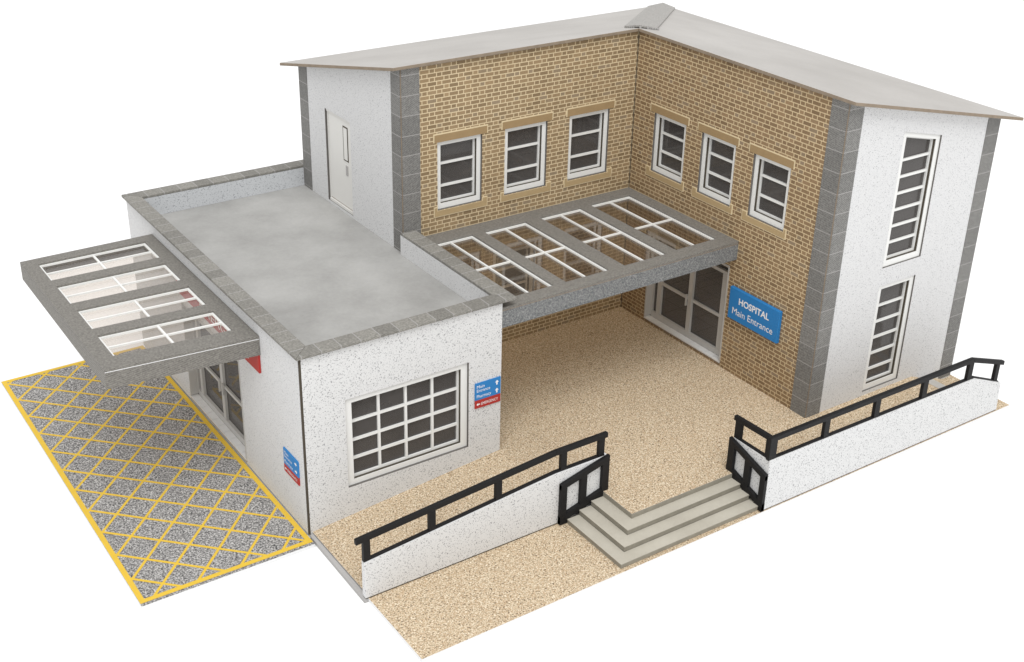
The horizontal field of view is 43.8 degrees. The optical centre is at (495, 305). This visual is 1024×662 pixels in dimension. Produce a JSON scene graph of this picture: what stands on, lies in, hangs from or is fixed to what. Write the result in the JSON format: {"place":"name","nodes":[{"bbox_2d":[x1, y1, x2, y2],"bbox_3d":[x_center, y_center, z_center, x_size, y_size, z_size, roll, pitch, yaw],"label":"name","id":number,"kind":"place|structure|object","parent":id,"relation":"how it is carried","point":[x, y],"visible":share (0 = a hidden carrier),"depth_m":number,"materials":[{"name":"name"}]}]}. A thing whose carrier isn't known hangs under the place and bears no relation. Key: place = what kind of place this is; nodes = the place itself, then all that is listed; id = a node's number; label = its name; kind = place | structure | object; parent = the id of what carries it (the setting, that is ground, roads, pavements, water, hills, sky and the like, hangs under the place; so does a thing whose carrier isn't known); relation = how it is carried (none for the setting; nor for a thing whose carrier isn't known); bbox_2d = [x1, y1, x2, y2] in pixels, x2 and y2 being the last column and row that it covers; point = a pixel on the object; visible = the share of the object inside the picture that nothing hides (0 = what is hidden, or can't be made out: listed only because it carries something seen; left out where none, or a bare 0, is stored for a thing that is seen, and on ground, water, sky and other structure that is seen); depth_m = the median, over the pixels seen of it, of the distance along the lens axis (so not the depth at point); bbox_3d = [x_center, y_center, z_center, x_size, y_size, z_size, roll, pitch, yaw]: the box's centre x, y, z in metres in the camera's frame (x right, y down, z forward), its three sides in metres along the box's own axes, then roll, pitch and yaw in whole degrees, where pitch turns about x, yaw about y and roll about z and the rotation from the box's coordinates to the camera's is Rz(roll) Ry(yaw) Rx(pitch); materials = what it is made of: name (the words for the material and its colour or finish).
{"place":"outdoors","nodes":[
{"label":"outdoors","id":0,"kind":"place"},
{"bbox_2d":[0,0,1023,661],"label":"building","id":1,"kind":"structure","parent":0,"point":[916,554],"depth_m":3.22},
{"bbox_2d":[1,345,314,609],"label":"hatched road","id":2,"kind":"structure","parent":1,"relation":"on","point":[172,496],"depth_m":2.99,"materials":[{"name":"grey asphalt"}]},
{"bbox_2d":[310,534,368,602],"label":"ramp kerb","id":3,"kind":"structure","parent":1,"relation":"on","point":[354,586],"depth_m":2.72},
{"bbox_2d":[313,307,949,590],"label":"forecourt pavement","id":4,"kind":"structure","parent":0,"point":[662,409],"depth_m":3.19,"materials":[{"name":"beige gravel"}]},
{"bbox_2d":[280,3,1023,417],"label":"two storey block","id":5,"kind":"structure","parent":4,"relation":"on","point":[842,201],"depth_m":3.26,"materials":[{"name":"beige brick"}]},
{"bbox_2d":[326,109,352,214],"bbox_3d":[-0.414,-0.386,3.431,0.014,0.261,0.142,-16,31,-30],"label":"door","id":6,"kind":"structure","parent":5,"relation":"in","point":[339,143],"depth_m":3.43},
{"bbox_2d":[433,124,487,217],"bbox_3d":[-0.094,-0.344,3.243,0.162,0.221,0.024,-16,31,-30],"label":"window","id":7,"kind":"structure","parent":5,"relation":"in","point":[458,151],"depth_m":3.25,"materials":[{"name":"beige stone"}]},
{"bbox_2d":[493,244,533,295],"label":"window","id":8,"kind":"structure","parent":5,"relation":"in","point":[516,275],"depth_m":3.49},
{"bbox_2d":[500,111,553,202],"bbox_3d":[0.076,-0.392,3.345,0.163,0.221,0.024,-16,31,-30],"label":"window","id":9,"kind":"structure","parent":5,"relation":"in","point":[524,164],"depth_m":3.35,"materials":[{"name":"beige stone"}]},
{"bbox_2d":[425,187,738,327],"bbox_3d":[0.194,-0.139,3.248,0.729,0.052,0.446,-16,31,-30],"label":"entrance canopy","id":10,"kind":"object","parent":5,"relation":"attached to","point":[613,278],"visible":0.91,"depth_m":3.20,"materials":[{"name":"grey concrete"}]},
{"bbox_2d":[563,99,615,187],"bbox_3d":[0.247,-0.440,3.448,0.163,0.221,0.024,-16,31,-30],"label":"window","id":11,"kind":"structure","parent":5,"relation":"in","point":[588,123],"depth_m":3.46,"materials":[{"name":"beige stone"}]},
{"bbox_2d":[645,102,689,191],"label":"window","id":12,"kind":"structure","parent":5,"relation":"in","point":[670,132],"depth_m":3.42,"materials":[{"name":"grey glass"}]},
{"bbox_2d":[643,226,729,363],"bbox_3d":[0.529,-0.035,3.496,0.031,0.291,0.320,-16,31,-30],"label":"door","id":13,"kind":"structure","parent":5,"relation":"in","point":[685,335],"depth_m":3.53,"materials":[{"name":"white plastic"}]},
{"bbox_2d":[691,121,739,214],"bbox_3d":[0.570,-0.354,3.269,0.024,0.204,0.154,-16,31,-30],"label":"window","id":14,"kind":"structure","parent":5,"relation":"in","point":[719,147],"depth_m":3.28,"materials":[{"name":"grey glass"}]},
{"bbox_2d":[727,285,782,343],"bbox_3d":[0.662,0.023,3.263,0.010,0.089,0.179,-16,31,-30],"label":"hospital sign","id":15,"kind":"object","parent":5,"relation":"attached to","point":[755,314],"visible":1,"depth_m":3.25,"materials":[{"name":"blue plastic"}]},
{"bbox_2d":[741,142,795,239],"bbox_3d":[0.675,-0.282,3.129,0.024,0.204,0.154,-16,31,-30],"label":"window","id":16,"kind":"structure","parent":5,"relation":"in","point":[772,171],"depth_m":3.14,"materials":[{"name":"grey glass"}]},
{"bbox_2d":[862,275,913,390],"bbox_3d":[1.001,0.070,3.276,0.134,0.301,0.015,-16,31,-30],"label":"window","id":17,"kind":"structure","parent":5,"relation":"in","point":[893,299],"depth_m":3.29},
{"bbox_2d":[883,132,940,266],"bbox_3d":[1.009,-0.269,3.110,0.140,0.352,0.015,-16,31,-30],"label":"window","id":18,"kind":"structure","parent":5,"relation":"in","point":[919,150],"depth_m":3.12,"materials":[{"name":"white plastic"}]},
{"bbox_2d":[917,377,944,388],"bbox_3d":[1.200,0.228,3.374,0.062,0.025,0.168,-16,31,-30],"label":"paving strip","id":19,"kind":"object","parent":4,"relation":"on","point":[936,384],"visible":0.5,"depth_m":3.41,"materials":[{"name":"white concrete"}]},
{"bbox_2d":[310,406,1008,661],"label":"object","id":20,"kind":"structure","parent":0,"point":[599,584],"depth_m":2.78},
{"bbox_2d":[121,160,516,534],"bbox_3d":[-0.479,0.045,3.244,0.548,0.452,1.069,-16,31,-30],"label":"flat roofed annex","id":21,"kind":"object","parent":20,"relation":"on","point":[380,358],"visible":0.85,"depth_m":2.95,"materials":[{"name":"white paint"}]},
{"bbox_2d":[20,234,259,389],"bbox_3d":[-0.840,0.002,2.960,0.334,0.048,0.664,-16,31,-30],"label":"emergency canopy","id":22,"kind":"object","parent":21,"relation":"attached to","point":[238,339],"visible":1,"depth_m":2.88,"materials":[{"name":"grey concrete"}]},
{"bbox_2d":[181,302,246,461],"bbox_3d":[-0.682,0.179,3.144,0.031,0.285,0.360,-16,31,-30],"label":"door","id":23,"kind":"structure","parent":21,"relation":"in","point":[197,382],"depth_m":3.21,"materials":[{"name":"white plastic"}]},
{"bbox_2d":[176,280,260,373],"bbox_3d":[-0.659,0.019,2.996,0.005,0.086,0.497,-16,31,-30],"label":"emergency sign","id":24,"kind":"object","parent":21,"relation":"attached to","point":[254,362],"visible":0.29,"depth_m":3.00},
{"bbox_2d":[283,447,299,485],"bbox_3d":[-0.449,0.354,2.806,0.003,0.061,0.074,-16,31,-30],"label":"direction sign","id":25,"kind":"object","parent":21,"relation":"attached to","point":[291,465],"visible":1,"depth_m":2.80,"materials":[{"name":"blue plastic"}]},
{"bbox_2d":[345,363,466,485],"bbox_3d":[-0.201,0.263,2.872,0.314,0.225,0.015,-16,31,-30],"label":"window","id":26,"kind":"structure","parent":21,"relation":"in","point":[388,429],"depth_m":2.88,"materials":[{"name":"white plastic"}]},
{"bbox_2d":[474,376,500,408],"bbox_3d":[-0.018,0.203,2.957,0.070,0.066,0.003,-16,31,-30],"label":"direction sign","id":27,"kind":"object","parent":21,"relation":"attached to","point":[487,392],"visible":1,"depth_m":2.96,"materials":[{"name":"blue plastic"}]},
{"bbox_2d":[368,375,1008,659],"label":"pavement","id":28,"kind":"structure","parent":0,"point":[434,613],"depth_m":2.67,"materials":[{"name":"beige gravel"}]},
{"bbox_2d":[362,452,605,598],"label":"ramp wall","id":29,"kind":"structure","parent":28,"relation":"on","point":[527,510],"depth_m":2.74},
{"bbox_2d":[354,431,607,561],"bbox_3d":[-0.017,0.404,2.720,0.638,0.103,0.010,-16,31,-30],"label":"ramp railing","id":30,"kind":"object","parent":29,"relation":"on","point":[363,540],"visible":1,"depth_m":2.70,"materials":[{"name":"black metal"}]},
{"bbox_2d":[557,453,609,524],"bbox_3d":[0.199,0.414,2.870,0.134,0.141,0.009,-16,31,-30],"label":"stair railing","id":31,"kind":"object","parent":28,"relation":"on","point":[584,500],"visible":1,"depth_m":2.86,"materials":[{"name":"black metal"}]},
{"bbox_2d":[567,474,757,568],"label":"entrance steps","id":32,"kind":"structure","parent":28,"relation":"on","point":[614,531],"depth_m":2.85,"materials":[{"name":"grey concrete"}]},
{"bbox_2d":[726,436,767,511],"bbox_3d":[0.578,0.389,2.941,0.009,0.136,0.124,-16,31,-30],"label":"stair railing","id":33,"kind":"object","parent":28,"relation":"on","point":[750,463],"visible":1,"depth_m":2.93,"materials":[{"name":"black metal"}]},
{"bbox_2d":[734,378,1000,509],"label":"ramp wall","id":34,"kind":"structure","parent":28,"relation":"on","point":[799,471],"depth_m":3.07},
{"bbox_2d":[734,357,1004,460],"bbox_3d":[0.929,0.224,3.122,0.837,0.106,0.124,-16,31,-30],"label":"ramp railing","id":35,"kind":"object","parent":34,"relation":"on","point":[769,454],"visible":1,"depth_m":3.00,"materials":[{"name":"black metal"}]}
]}

